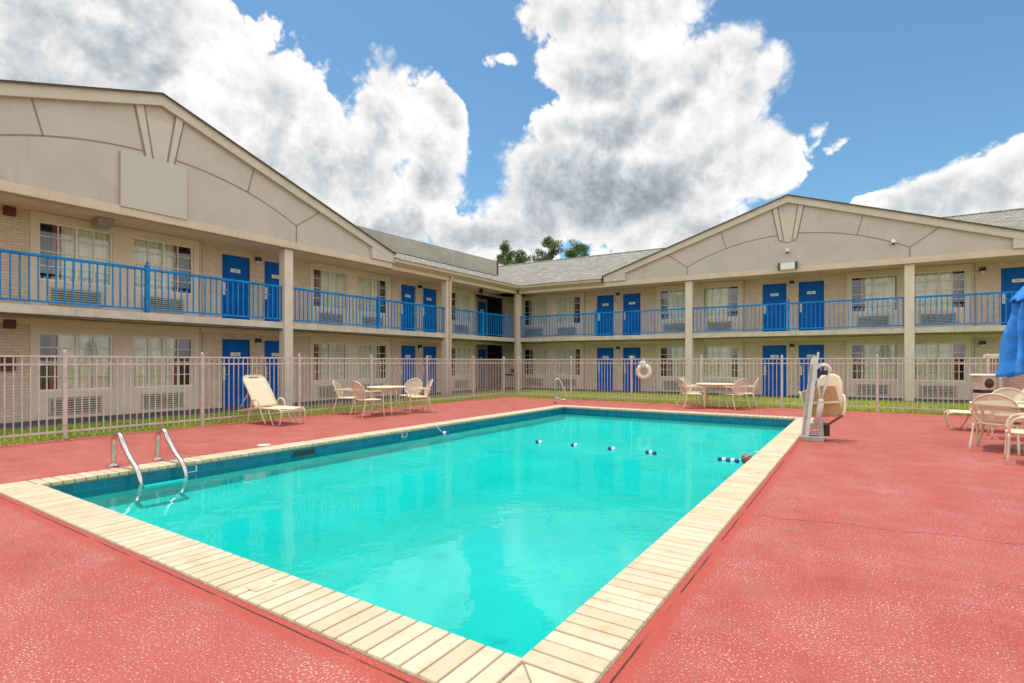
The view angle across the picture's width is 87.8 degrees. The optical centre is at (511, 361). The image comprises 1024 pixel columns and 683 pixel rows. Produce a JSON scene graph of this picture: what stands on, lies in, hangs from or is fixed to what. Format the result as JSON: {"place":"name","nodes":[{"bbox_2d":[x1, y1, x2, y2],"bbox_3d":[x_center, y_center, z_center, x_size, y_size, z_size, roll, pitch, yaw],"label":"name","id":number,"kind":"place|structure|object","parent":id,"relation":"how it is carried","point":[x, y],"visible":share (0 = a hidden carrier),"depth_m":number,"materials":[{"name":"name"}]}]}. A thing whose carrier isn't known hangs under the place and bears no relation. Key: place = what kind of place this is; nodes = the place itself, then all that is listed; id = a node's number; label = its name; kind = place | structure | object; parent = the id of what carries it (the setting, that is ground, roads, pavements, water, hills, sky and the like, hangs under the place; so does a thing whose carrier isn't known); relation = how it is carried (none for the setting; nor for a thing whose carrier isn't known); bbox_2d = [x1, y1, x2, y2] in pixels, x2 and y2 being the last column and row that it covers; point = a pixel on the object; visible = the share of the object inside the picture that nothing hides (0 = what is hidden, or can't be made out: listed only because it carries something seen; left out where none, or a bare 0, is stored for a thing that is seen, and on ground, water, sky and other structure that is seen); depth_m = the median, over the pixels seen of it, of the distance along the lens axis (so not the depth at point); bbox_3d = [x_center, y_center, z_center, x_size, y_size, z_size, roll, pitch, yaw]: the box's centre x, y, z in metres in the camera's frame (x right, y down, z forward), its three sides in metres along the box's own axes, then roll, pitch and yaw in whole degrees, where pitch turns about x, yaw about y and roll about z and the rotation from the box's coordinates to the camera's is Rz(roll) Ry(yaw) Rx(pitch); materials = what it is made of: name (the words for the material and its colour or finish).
{"place":"outdoors","nodes":[
{"label":"outdoors","id":0,"kind":"place"},
{"bbox_2d":[0,79,528,430],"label":"motel wing","id":1,"kind":"structure","parent":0,"point":[252,255],"depth_m":14.58,"materials":[{"name":"beige paint"}]},
{"bbox_2d":[38,332,112,391],"bbox_3d":[-10.939,0.002,13.264,0.510,1.485,1.580,0,0,33],"label":"window","id":2,"kind":"structure","parent":1,"relation":"in","point":[48,343],"depth_m":13.16,"materials":[{"name":"glass"}]},
{"bbox_2d":[38,220,112,286],"bbox_3d":[-10.939,-2.638,13.264,0.510,1.485,1.580,0,0,33],"label":"window","id":3,"kind":"structure","parent":1,"relation":"in","point":[54,239],"depth_m":13.14,"materials":[{"name":"beige glass"}]},
{"bbox_2d":[120,149,186,219],"bbox_3d":[-8.759,-4.300,13.022,0.120,1.320,1.450,0,0,33],"label":"sign board","id":4,"kind":"object","parent":1,"relation":"attached to","point":[151,185],"visible":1,"depth_m":12.93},
{"bbox_2d":[133,336,192,387],"bbox_3d":[-9.863,0.002,14.902,0.510,1.485,1.620,0,0,33],"label":"window","id":5,"kind":"structure","parent":1,"relation":"in","point":[142,345],"depth_m":14.80,"materials":[{"name":"glass"}]},
{"bbox_2d":[133,237,192,294],"bbox_3d":[-9.863,-2.638,14.902,0.510,1.485,1.620,0,0,33],"label":"window","id":6,"kind":"structure","parent":1,"relation":"in","point":[161,255],"depth_m":14.82,"materials":[{"name":"beige glass"}]},
{"bbox_2d":[222,339,249,406],"bbox_3d":[-8.601,0.310,16.526,0.156,2.140,1.000,0,0,33],"label":"door","id":7,"kind":"structure","parent":1,"relation":"in","point":[230,347],"depth_m":16.54,"materials":[{"name":"blue paint"}]},
{"bbox_2d":[222,254,249,319],"bbox_3d":[-8.601,-2.280,16.526,0.156,2.140,1.000,0,0,33],"label":"door","id":8,"kind":"structure","parent":1,"relation":"in","point":[233,267],"depth_m":16.54,"materials":[{"name":"blue paint"}]},
{"bbox_2d":[264,341,278,400],"bbox_3d":[-7.839,0.335,17.664,0.131,2.065,0.880,0,0,33],"label":"door","id":9,"kind":"structure","parent":1,"relation":"in","point":[271,348],"depth_m":17.57,"materials":[{"name":"blue paint"}]},
{"bbox_2d":[264,261,278,321],"bbox_3d":[-7.849,-2.280,17.671,0.156,2.140,1.000,0,0,33],"label":"door","id":10,"kind":"structure","parent":1,"relation":"in","point":[271,269],"depth_m":17.54,"materials":[{"name":"blue paint"}]},
{"bbox_2d":[313,342,346,381],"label":"window","id":11,"kind":"structure","parent":1,"relation":"in","point":[320,350],"depth_m":19.43,"materials":[{"name":"glass"}]},
{"bbox_2d":[313,268,346,309],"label":"window","id":12,"kind":"structure","parent":1,"relation":"in","point":[323,280],"depth_m":19.43,"materials":[{"name":"beige glass"}]},
{"bbox_2d":[358,344,386,379],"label":"window","id":13,"kind":"structure","parent":1,"relation":"in","point":[364,350],"depth_m":21.18,"materials":[{"name":"glass"}]},
{"bbox_2d":[358,275,386,313],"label":"window","id":14,"kind":"structure","parent":1,"relation":"in","point":[367,286],"depth_m":21.09,"materials":[{"name":"beige glass"}]},
{"bbox_2d":[401,345,414,393],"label":"door","id":15,"kind":"structure","parent":1,"relation":"in","point":[406,351],"depth_m":22.76,"materials":[{"name":"blue paint"}]},
{"bbox_2d":[401,284,414,330],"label":"door","id":16,"kind":"structure","parent":1,"relation":"in","point":[407,291],"depth_m":22.81,"materials":[{"name":"blue paint"}]},
{"bbox_2d":[423,346,435,392],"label":"door","id":17,"kind":"structure","parent":1,"relation":"in","point":[429,351],"depth_m":24.01,"materials":[{"name":"blue paint"}]},
{"bbox_2d":[423,288,435,332],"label":"door","id":18,"kind":"structure","parent":1,"relation":"in","point":[429,298],"depth_m":23.97,"materials":[{"name":"blue paint"}]},
{"bbox_2d":[452,347,470,376],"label":"window","id":19,"kind":"structure","parent":1,"relation":"in","point":[457,353],"depth_m":25.88,"materials":[{"name":"glass"}]},
{"bbox_2d":[452,292,470,322],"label":"window","id":20,"kind":"structure","parent":1,"relation":"in","point":[459,300],"depth_m":25.96,"materials":[{"name":"glass"}]},
{"bbox_2d":[478,348,486,386],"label":"door","id":21,"kind":"structure","parent":1,"relation":"in","point":[482,352],"depth_m":29.25,"materials":[{"name":"blue paint"}]},
{"bbox_2d":[478,300,486,335],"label":"door","id":22,"kind":"structure","parent":1,"relation":"in","point":[481,304],"depth_m":29.41,"materials":[{"name":"blue paint"}]},
{"bbox_2d":[35,390,951,440],"bbox_3d":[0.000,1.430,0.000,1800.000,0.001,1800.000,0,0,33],"label":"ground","id":23,"kind":"structure","parent":0,"point":[614,396],"depth_m":17.90,"materials":[{"name":"red concrete"}]},
{"bbox_2d":[0,350,503,441],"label":"picket fence","id":24,"kind":"object","parent":23,"relation":"on","point":[64,364],"visible":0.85,"depth_m":11.94,"materials":[{"name":"metal"}]},
{"bbox_2d":[0,389,971,444],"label":"grass","id":25,"kind":"structure","parent":23,"relation":"on","point":[100,432],"depth_m":15.88,"materials":[{"name":"green plant"}]},
{"bbox_2d":[495,239,516,264],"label":"pine tree","id":26,"kind":"object","parent":23,"relation":"on","point":[504,248],"visible":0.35,"depth_m":55.21,"materials":[{"name":"green plant"}]},
{"bbox_2d":[503,248,526,264],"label":"pine tree","id":27,"kind":"object","parent":23,"relation":"on","point":[518,257],"visible":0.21,"depth_m":53.69,"materials":[{"name":"green plant"}]},
{"bbox_2d":[522,236,563,262],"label":"pine tree","id":28,"kind":"object","parent":23,"relation":"on","point":[553,250],"visible":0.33,"depth_m":52.61,"materials":[{"name":"green plant"}]},
{"bbox_2d":[564,239,588,257],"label":"pine tree","id":29,"kind":"object","parent":23,"relation":"on","point":[578,249],"visible":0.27,"depth_m":49.72,"materials":[{"name":"green plant"}]},
{"bbox_2d":[503,354,1001,412],"bbox_3d":[6.065,0.615,17.569,15.174,1.670,0.092,0,0,32],"label":"picket fence","id":30,"kind":"object","parent":23,"relation":"on","point":[701,363],"visible":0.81,"depth_m":16.69,"materials":[{"name":"metal"}]},
{"bbox_2d":[636,359,651,379],"bbox_3d":[4.566,0.247,18.407,0.564,0.731,0.189,0,0,32],"label":"life ring","id":31,"kind":"object","parent":30,"relation":"hanging from","point":[647,367],"visible":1,"depth_m":18.35,"materials":[{"name":"plastic"}]},
{"bbox_2d":[0,397,1023,682],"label":"pool deck","id":32,"kind":"structure","parent":0,"point":[868,547],"depth_m":3.36,"materials":[{"name":"red paint"}]},
{"bbox_2d":[237,375,305,425],"bbox_3d":[-5.521,0.855,12.185,1.561,1.104,0.691,0,0,29],"label":"lounge chair","id":33,"kind":"object","parent":32,"relation":"on","point":[260,392],"visible":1,"depth_m":12.28,"materials":[{"name":"beige plastic"}]},
{"bbox_2d":[331,380,362,414],"bbox_3d":[-4.486,0.941,14.420,0.712,0.928,0.654,0,0,0],"label":"patio chair","id":34,"kind":"object","parent":32,"relation":"on","point":[338,390],"visible":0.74,"depth_m":14.43,"materials":[{"name":"beige"}]},
{"bbox_2d":[349,381,384,417],"bbox_3d":[-3.741,0.941,13.663,0.654,0.928,0.712,0,0,42],"label":"patio chair","id":35,"kind":"object","parent":32,"relation":"on","point":[359,391],"visible":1,"depth_m":13.49,"materials":[{"name":"beige"}]},
{"bbox_2d":[367,386,405,414],"bbox_3d":[-3.410,1.032,14.444,1.048,0.742,1.048,0,0,13],"label":"patio table","id":36,"kind":"object","parent":32,"relation":"on","point":[385,388],"visible":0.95,"depth_m":14.20,"materials":[{"name":"white plastic"}]},
{"bbox_2d":[0,407,814,682],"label":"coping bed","id":37,"kind":"object","parent":32,"relation":"on","point":[602,675],"visible":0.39,"depth_m":3.38,"materials":[{"name":"concrete"}]},
{"bbox_2d":[0,405,813,682],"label":"pool coping","id":38,"kind":"object","parent":37,"relation":"on","point":[618,610],"visible":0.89,"depth_m":3.30,"materials":[{"name":"beige stone"}]},
{"bbox_2d":[107,427,188,488],"bbox_3d":[-4.903,1.267,7.193,0.955,0.672,0.690,0,0,33],"label":"pool ladder","id":39,"kind":"object","parent":38,"relation":"on","point":[131,460],"visible":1,"depth_m":7.16,"materials":[{"name":"metal"}]},
{"bbox_2d":[245,579,276,591],"bbox_3d":[-1.556,1.382,3.296,0.120,0.008,0.140,0,0,33],"label":"depth tile","id":40,"kind":"object","parent":38,"relation":"on","point":[260,585],"visible":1,"depth_m":3.29,"materials":[{"name":"beige tile"}]},
{"bbox_2d":[395,378,423,410],"bbox_3d":[-2.977,0.941,15.538,0.654,0.928,0.712,0,0,14],"label":"patio chair","id":41,"kind":"object","parent":32,"relation":"on","point":[413,382],"visible":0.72,"depth_m":15.77,"materials":[{"name":"beige plastic"}]},
{"bbox_2d":[406,379,433,412],"bbox_3d":[-2.570,0.941,14.879,0.712,0.928,0.654,0,0,-20],"label":"patio chair","id":42,"kind":"object","parent":32,"relation":"on","point":[427,389],"visible":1,"depth_m":15.01,"materials":[{"name":"beige plastic"}]},
{"bbox_2d":[82,414,784,657],"bbox_3d":[0.832,1.740,9.595,6.515,0.200,12.768,0,0,33],"label":"pool basin","id":43,"kind":"object","parent":32,"relation":"in","point":[518,546],"visible":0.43,"depth_m":6.54,"materials":[{"name":"teal liquid"}]},
{"bbox_2d":[52,408,792,498],"bbox_3d":[0.832,1.535,9.595,6.515,0.210,12.768,0,0,33],"label":"pool tile","id":44,"kind":"object","parent":43,"relation":"attached to","point":[100,487],"visible":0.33,"depth_m":9.70,"materials":[{"name":"blue tile"}]},
{"bbox_2d":[187,465,196,472],"bbox_3d":[-4.482,1.490,7.431,0.007,0.100,0.150,0,0,33],"label":"depth tile","id":45,"kind":"object","parent":44,"relation":"attached to","point":[192,468],"visible":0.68,"depth_m":7.44,"materials":[{"name":"tile"}]},
{"bbox_2d":[291,448,315,456],"bbox_3d":[-3.493,1.518,8.935,0.008,0.095,0.480,0,0,33],"label":"skimmer","id":46,"kind":"object","parent":44,"relation":"attached to","point":[303,452],"visible":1,"depth_m":8.92,"materials":[{"name":"plastic"}]},
{"bbox_2d":[553,378,566,403],"bbox_3d":[1.617,0.969,17.896,0.459,0.865,0.140,0,0,0],"label":"grab rail","id":47,"kind":"object","parent":32,"relation":"on","point":[555,400],"visible":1,"depth_m":17.88,"materials":[{"name":"metal"}]},
{"bbox_2d":[676,378,704,408],"bbox_3d":[5.420,0.941,16.201,0.712,0.928,0.654,0,0,-4],"label":"patio chair","id":48,"kind":"object","parent":32,"relation":"on","point":[683,386],"visible":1,"depth_m":16.06,"materials":[{"name":"beige plastic"}]},
{"bbox_2d":[680,377,708,406],"bbox_3d":[5.828,0.941,17.023,0.712,0.928,0.654,0,0,42],"label":"patio chair","id":49,"kind":"object","parent":32,"relation":"on","point":[686,380],"visible":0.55,"depth_m":17.19,"materials":[{"name":"beige plastic"}]},
{"bbox_2d":[696,383,733,408],"bbox_3d":[6.287,1.032,16.401,1.168,0.742,1.168,0,0,22],"label":"patio table","id":50,"kind":"object","parent":32,"relation":"on","point":[705,385],"visible":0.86,"depth_m":16.07,"materials":[{"name":"white plastic"}]},
{"bbox_2d":[719,378,750,409],"bbox_3d":[6.648,0.941,15.850,0.654,0.928,0.712,0,0,-20],"label":"patio chair","id":51,"kind":"object","parent":32,"relation":"on","point":[740,387],"visible":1,"depth_m":15.62,"materials":[{"name":"beige plastic"}]},
{"bbox_2d":[733,378,758,408],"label":"patio chair","id":52,"kind":"object","parent":32,"relation":"on","point":[753,388],"visible":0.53,"depth_m":16.14,"materials":[{"name":"beige plastic"}]},
{"bbox_2d":[799,352,846,441],"bbox_3d":[5.579,0.609,9.573,0.746,1.579,0.650,0,0,29],"label":"pool lift","id":53,"kind":"object","parent":32,"relation":"on","point":[826,397],"visible":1,"depth_m":9.44,"materials":[{"name":"grey plastic"}]},
{"bbox_2d":[970,374,995,415],"bbox_3d":[11.835,0.849,13.355,0.380,1.100,0.380,0,0,0],"label":"waste bin","id":54,"kind":"object","parent":32,"relation":"on","point":[982,384],"visible":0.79,"depth_m":13.22,"materials":[{"name":"plastic"}]},
{"bbox_2d":[944,389,1023,430],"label":"lounge chair","id":55,"kind":"object","parent":32,"relation":"on","point":[968,412],"visible":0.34,"depth_m":10.93,"materials":[{"name":"white plastic"}]},
{"bbox_2d":[968,393,1022,455],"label":"patio chair","id":56,"kind":"object","parent":32,"relation":"on","point":[993,409],"visible":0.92,"depth_m":8.20,"materials":[{"name":"beige plastic"}]},
{"bbox_2d":[969,401,1023,444],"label":"patio table","id":57,"kind":"object","parent":32,"relation":"on","point":[1020,406],"visible":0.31,"depth_m":8.81,"materials":[{"name":"white plastic"}]},
{"bbox_2d":[987,387,1023,439],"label":"patio chair","id":58,"kind":"object","parent":32,"relation":"on","point":[1014,394],"visible":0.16,"depth_m":9.91,"materials":[{"name":"beige"}]},
{"bbox_2d":[995,286,1023,451],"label":"patio umbrella","id":59,"kind":"object","parent":32,"relation":"on","point":[1011,357],"visible":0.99,"depth_m":8.45,"materials":[{"name":"blue fabric"}]},
{"bbox_2d":[1003,413,1023,464],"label":"patio chair","id":60,"kind":"object","parent":32,"relation":"on","point":[1008,432],"visible":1,"depth_m":7.26,"materials":[{"name":"beige"}]},
{"bbox_2d":[0,0,1023,265],"label":"sky","id":61,"kind":"structure","parent":0,"point":[465,126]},
{"bbox_2d":[492,194,1023,403],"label":"motel wing","id":62,"kind":"structure","parent":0,"point":[790,276],"depth_m":21.35,"materials":[{"name":"beige paint"}]},
{"bbox_2d":[524,349,546,374],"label":"window","id":63,"kind":"structure","parent":62,"relation":"in","point":[528,353],"depth_m":28.28,"materials":[{"name":"glass"}]},
{"bbox_2d":[524,298,546,325],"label":"window","id":64,"kind":"structure","parent":62,"relation":"in","point":[534,307],"depth_m":28.32,"materials":[{"name":"glass"}]},
{"bbox_2d":[556,348,579,375],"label":"window","id":65,"kind":"structure","parent":62,"relation":"in","point":[561,353],"depth_m":27.40,"materials":[{"name":"glass"}]},
{"bbox_2d":[556,296,579,324],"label":"window","id":66,"kind":"structure","parent":62,"relation":"in","point":[564,305],"depth_m":27.42,"materials":[{"name":"glass"}]},
{"bbox_2d":[597,348,613,389],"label":"door","id":67,"kind":"structure","parent":62,"relation":"in","point":[602,353],"depth_m":26.31,"materials":[{"name":"blue paint"}]},
{"bbox_2d":[597,295,613,335],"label":"door","id":68,"kind":"structure","parent":62,"relation":"in","point":[605,303],"depth_m":26.28,"materials":[{"name":"blue paint"}]},
{"bbox_2d":[623,347,640,390],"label":"door","id":69,"kind":"structure","parent":62,"relation":"in","point":[635,352],"depth_m":25.63,"materials":[{"name":"blue paint"}]},
{"bbox_2d":[623,293,640,334],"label":"door","id":70,"kind":"structure","parent":62,"relation":"in","point":[631,302],"depth_m":25.58,"materials":[{"name":"blue paint"}]},
{"bbox_2d":[660,347,684,376],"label":"window","id":71,"kind":"structure","parent":62,"relation":"in","point":[665,352],"depth_m":24.62,"materials":[{"name":"glass"}]},
{"bbox_2d":[660,289,684,319],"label":"window","id":72,"kind":"structure","parent":62,"relation":"in","point":[669,299],"depth_m":24.62,"materials":[{"name":"glass"}]},
{"bbox_2d":[703,346,738,377],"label":"window","id":73,"kind":"structure","parent":62,"relation":"in","point":[708,351],"depth_m":23.54,"materials":[{"name":"glass"}]},
{"bbox_2d":[703,285,738,318],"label":"window","id":74,"kind":"structure","parent":62,"relation":"in","point":[720,295],"depth_m":23.56,"materials":[{"name":"glass"}]},
{"bbox_2d":[763,345,785,394],"bbox_3d":[11.062,0.310,22.402,1.020,2.140,0.156,0,0,31],"label":"door","id":75,"kind":"structure","parent":62,"relation":"in","point":[775,351],"depth_m":22.41,"materials":[{"name":"blue paint"}]},
{"bbox_2d":[763,283,785,331],"bbox_3d":[11.062,-2.280,22.402,1.020,2.140,0.156,0,0,31],"label":"door","id":76,"kind":"structure","parent":62,"relation":"in","point":[772,293],"depth_m":22.41,"materials":[{"name":"blue paint"}]},
{"bbox_2d":[799,345,823,391],"bbox_3d":[12.211,0.335,21.697,0.900,2.065,0.131,0,0,31],"label":"door","id":77,"kind":"structure","parent":62,"relation":"in","point":[805,351],"depth_m":21.79,"materials":[{"name":"blue paint"}]},
{"bbox_2d":[799,280,823,330],"bbox_3d":[12.216,-2.280,21.709,1.020,2.140,0.156,0,0,31],"label":"door","id":78,"kind":"structure","parent":62,"relation":"in","point":[809,291],"depth_m":21.71,"materials":[{"name":"blue paint"}]},
{"bbox_2d":[850,344,897,379],"bbox_3d":[14.115,0.002,20.758,1.610,1.485,0.510,0,0,31],"label":"window","id":79,"kind":"structure","parent":62,"relation":"in","point":[856,350],"depth_m":20.64,"materials":[{"name":"glass"}]},
{"bbox_2d":[850,274,897,312],"bbox_3d":[14.115,-2.638,20.758,1.610,1.485,0.510,0,0,31],"label":"window","id":80,"kind":"structure","parent":62,"relation":"in","point":[879,286],"depth_m":20.61,"materials":[{"name":"beige glass"}]},
{"bbox_2d":[915,343,965,380],"bbox_3d":[15.814,0.002,19.737,1.600,1.485,0.510,0,0,31],"label":"window","id":81,"kind":"structure","parent":62,"relation":"in","point":[922,350],"depth_m":19.58,"materials":[{"name":"glass"}]},
{"bbox_2d":[915,269,965,309],"bbox_3d":[15.814,-2.638,19.737,1.600,1.485,0.510,0,0,31],"label":"window","id":82,"kind":"structure","parent":62,"relation":"in","point":[951,281],"depth_m":19.58,"materials":[{"name":"beige glass"}]},
{"bbox_2d":[1001,267,1023,324],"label":"door","id":83,"kind":"structure","parent":62,"relation":"in","point":[1012,279],"depth_m":18.61,"materials":[{"name":"blue paint"}]},
{"bbox_2d":[983,354,1023,390],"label":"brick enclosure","id":84,"kind":"object","parent":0,"point":[1016,382],"visible":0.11,"depth_m":13.69,"materials":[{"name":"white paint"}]},
{"label":"pool water","id":85,"kind":"structure","parent":0,"visible":0},
{"bbox_2d":[434,424,759,462],"bbox_3d":[1.035,1.483,9.935,6.623,0.268,0.137,0,0,34],"label":"float line","id":86,"kind":"object","parent":85,"relation":"on","point":[720,459],"visible":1,"depth_m":9.34,"materials":[{"name":"white plastic"}]},
{"bbox_2d":[741,454,751,463],"bbox_3d":[3.657,1.515,8.282,0.186,0.170,0.186,0,0,33],"label":"float ball","id":87,"kind":"object","parent":85,"relation":"on","point":[744,459],"visible":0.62,"depth_m":8.23,"materials":[{"name":"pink plastic"}]}
]}

